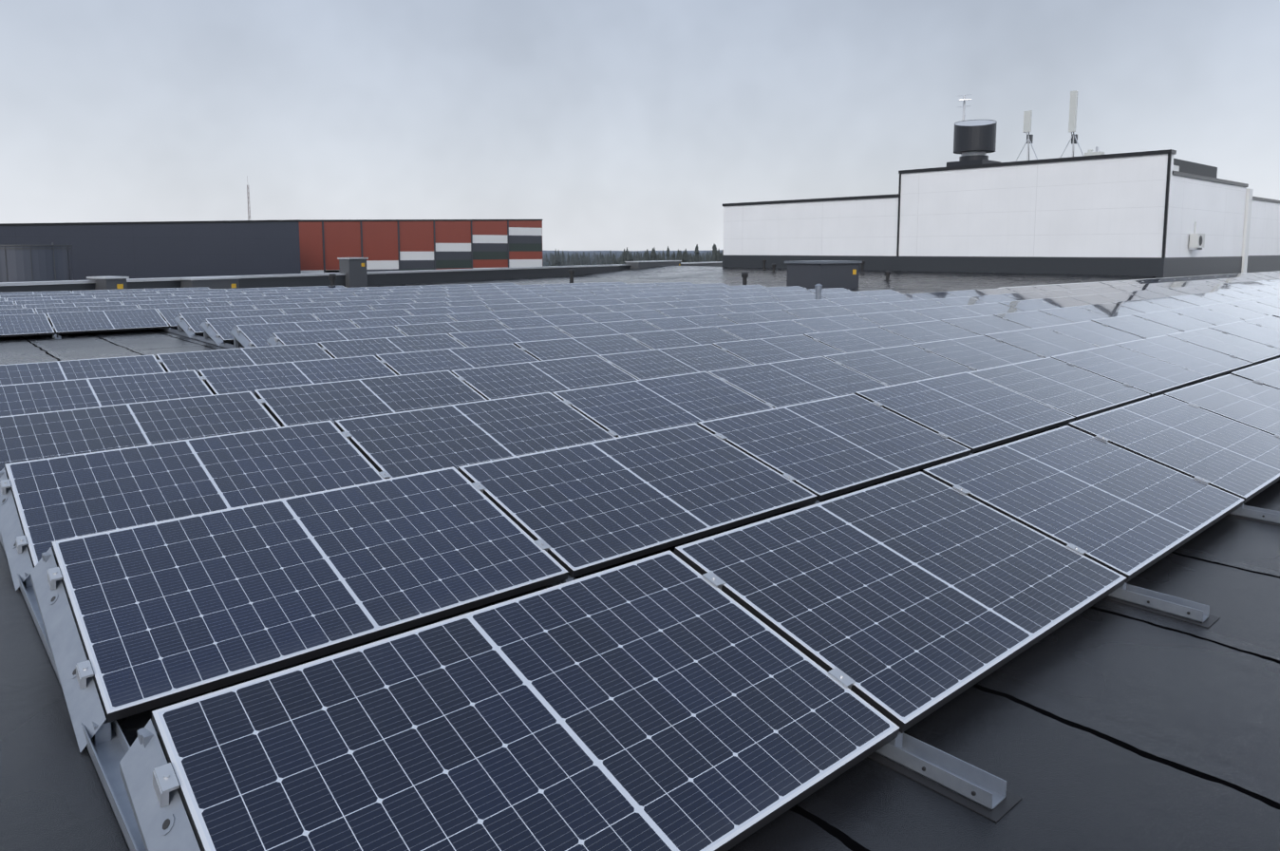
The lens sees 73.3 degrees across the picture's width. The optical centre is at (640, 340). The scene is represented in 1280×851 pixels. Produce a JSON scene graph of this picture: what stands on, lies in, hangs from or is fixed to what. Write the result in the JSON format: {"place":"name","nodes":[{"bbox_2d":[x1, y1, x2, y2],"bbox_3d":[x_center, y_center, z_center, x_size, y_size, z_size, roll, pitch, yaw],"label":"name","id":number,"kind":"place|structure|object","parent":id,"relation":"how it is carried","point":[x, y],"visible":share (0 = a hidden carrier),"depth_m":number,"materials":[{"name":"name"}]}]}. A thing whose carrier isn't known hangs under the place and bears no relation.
{"place":"outdoors","nodes":[
{"label":"outdoors","id":0,"kind":"place"},
{"bbox_2d":[542,249,722,266],"bbox_3d":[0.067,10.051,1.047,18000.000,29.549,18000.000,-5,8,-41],"label":"terrain","id":1,"kind":"structure","parent":0,"point":[618,254],"depth_m":2662.54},
{"bbox_2d":[0,242,73,282],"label":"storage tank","id":2,"kind":"object","parent":1,"relation":"on","point":[28,263],"visible":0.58,"depth_m":43.49,"materials":[{"name":"grey metal"}]},
{"bbox_2d":[246,175,250,220],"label":"radio mast","id":3,"kind":"object","parent":1,"relation":"on","point":[249,216],"visible":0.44,"depth_m":94.30,"materials":[{"name":"grey metal"}]},
{"bbox_2d":[0,219,542,280],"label":"distant halls","id":4,"kind":"object","parent":1,"relation":"on","point":[165,249],"visible":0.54,"depth_m":69.69,"materials":[{"name":"black metal"}]},
{"bbox_2d":[542,244,723,266],"bbox_3d":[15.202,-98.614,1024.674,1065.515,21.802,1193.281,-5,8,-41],"label":"distant trees","id":5,"kind":"object","parent":1,"relation":"on","point":[556,259],"visible":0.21,"depth_m":430.52,"materials":[{"name":"green plant"}]},
{"bbox_2d":[0,276,1279,850],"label":"roof slab","id":6,"kind":"structure","parent":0,"point":[1103,724],"depth_m":2.71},
{"bbox_2d":[328,273,336,285],"bbox_3d":[-9.932,-1.768,27.798,0.370,0.770,0.380,-5,8,-41],"label":"roof vent","id":7,"kind":"object","parent":6,"relation":"on","point":[332,277],"visible":0.62,"depth_m":27.71,"materials":[{"name":"black plastic"}]},
{"bbox_2d":[0,257,722,292],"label":"parapet","id":8,"kind":"structure","parent":6,"relation":"on","point":[353,272],"depth_m":35.13,"materials":[{"name":"grey"}]},
{"bbox_2d":[568,269,574,282],"bbox_3d":[-2.719,-2.446,34.250,0.370,0.770,0.380,-5,8,-41],"label":"roof vent","id":9,"kind":"object","parent":6,"relation":"on","point":[571,272],"visible":0.73,"depth_m":34.17,"materials":[{"name":"black plastic"}]},
{"bbox_2d":[0,272,1279,850],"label":"panel mounting brackets","id":10,"kind":"object","parent":6,"relation":"on","point":[139,781],"visible":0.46,"depth_m":2.67,"materials":[{"name":"silver metal"}]},
{"bbox_2d":[0,270,1279,850],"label":"solar panels","id":11,"kind":"object","parent":10,"relation":"on","point":[186,525],"visible":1,"depth_m":4.13,"materials":[{"name":"blue glass"}]},
{"bbox_2d":[997,272,1245,288],"bbox_3d":[20.718,-2.472,34.572,26.200,0.045,0.170,-5,8,-41],"label":"cable tray","id":12,"kind":"object","parent":10,"relation":"on","point":[1115,280],"visible":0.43,"depth_m":31.07,"materials":[{"name":"white paint"}]},
{"bbox_2d":[741,272,748,284],"bbox_3d":[3.838,-2.134,31.514,0.370,0.720,0.380,-5,8,-41],"label":"roof vent","id":13,"kind":"object","parent":6,"relation":"on","point":[744,275],"visible":0.62,"depth_m":31.43,"materials":[{"name":"black plastic"}]},
{"bbox_2d":[761,259,766,269],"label":"roof vent","id":14,"kind":"object","parent":6,"relation":"on","point":[763,261],"visible":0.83,"depth_m":50.01,"materials":[{"name":"black plastic"}]},
{"bbox_2d":[814,283,822,299],"bbox_3d":[4.380,-1.046,21.121,0.200,0.690,0.200,-5,8,-41],"label":"flue pipe","id":15,"kind":"object","parent":6,"relation":"on","point":[818,288],"visible":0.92,"depth_m":21.05,"materials":[{"name":"silver metal"}]},
{"bbox_2d":[784,260,862,289],"bbox_3d":[7.216,-2.593,33.922,2.660,1.090,1.760,-5,8,-41],"label":"ventilation unit","id":16,"kind":"object","parent":6,"relation":"on","point":[808,274],"visible":0.98,"depth_m":33.20,"materials":[{"name":"grey metal"}]},
{"bbox_2d":[858,260,865,272],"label":"roof vent","id":17,"kind":"object","parent":6,"relation":"on","point":[862,266],"visible":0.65,"depth_m":45.02,"materials":[{"name":"black plastic"}]},
{"bbox_2d":[573,265,1155,290],"bbox_3d":[7.067,-3.462,45.257,10.500,0.450,33.150,-5,8,-41],"label":"roof surface","id":18,"kind":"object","parent":6,"relation":"on","point":[936,280],"depth_m":39.96,"materials":[{"name":"grey concrete"}]},
{"bbox_2d":[883,270,891,281],"bbox_3d":[10.993,-2.859,38.178,0.370,0.470,0.380,-5,8,-41],"label":"roof vent","id":19,"kind":"object","parent":6,"relation":"on","point":[887,272],"visible":0.85,"depth_m":38.11,"materials":[{"name":"black plastic"}]},
{"bbox_2d":[722,149,1279,278],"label":"penthouse","id":20,"kind":"object","parent":6,"relation":"on","point":[1133,214],"visible":0.85,"depth_m":40.95,"materials":[{"name":"grey metal"}]},
{"bbox_2d":[959,94,971,156],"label":"yagi antenna","id":21,"kind":"object","parent":20,"relation":"on","point":[964,100],"visible":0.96,"depth_m":46.92,"materials":[{"name":"silver metal"}]},
{"bbox_2d":[946,119,1000,167],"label":"exhaust cowl","id":22,"kind":"object","parent":20,"relation":"on","point":[974,141],"visible":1,"depth_m":44.93,"materials":[{"name":"grey metal"}]},
{"bbox_2d":[1016,110,1037,161],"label":"cell antenna","id":23,"kind":"object","parent":20,"relation":"on","point":[1027,116],"visible":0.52,"depth_m":41.33,"materials":[{"name":"silver metal"}]},
{"bbox_2d":[1060,90,1083,157],"bbox_3d":[20.354,-9.416,39.922,2.180,4.192,2.134,-5,8,-41],"label":"cell antenna","id":24,"kind":"object","parent":20,"relation":"on","point":[1073,107],"visible":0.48,"depth_m":39.71,"materials":[{"name":"silver metal"}]},
{"bbox_2d":[1084,146,1105,155],"bbox_3d":[20.813,-8.063,39.428,0.500,1.580,0.700,-5,8,-41],"label":"rooftop equipment","id":25,"kind":"object","parent":20,"relation":"on","point":[1090,152],"visible":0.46,"depth_m":39.19,"materials":[{"name":"grey metal"}]},
{"bbox_2d":[1188,222,1204,249],"bbox_3d":[24.463,-4.595,37.756,0.900,1.230,0.365,-5,8,-41],"label":"ac unit","id":26,"kind":"object","parent":20,"relation":"attached to","point":[1196,241],"visible":1,"depth_m":37.54,"materials":[{"name":"grey"}]},
{"bbox_2d":[0,0,1279,250],"label":"sky","id":27,"kind":"structure","parent":0,"point":[611,124],"materials":[{"name":"grey"}]}
]}

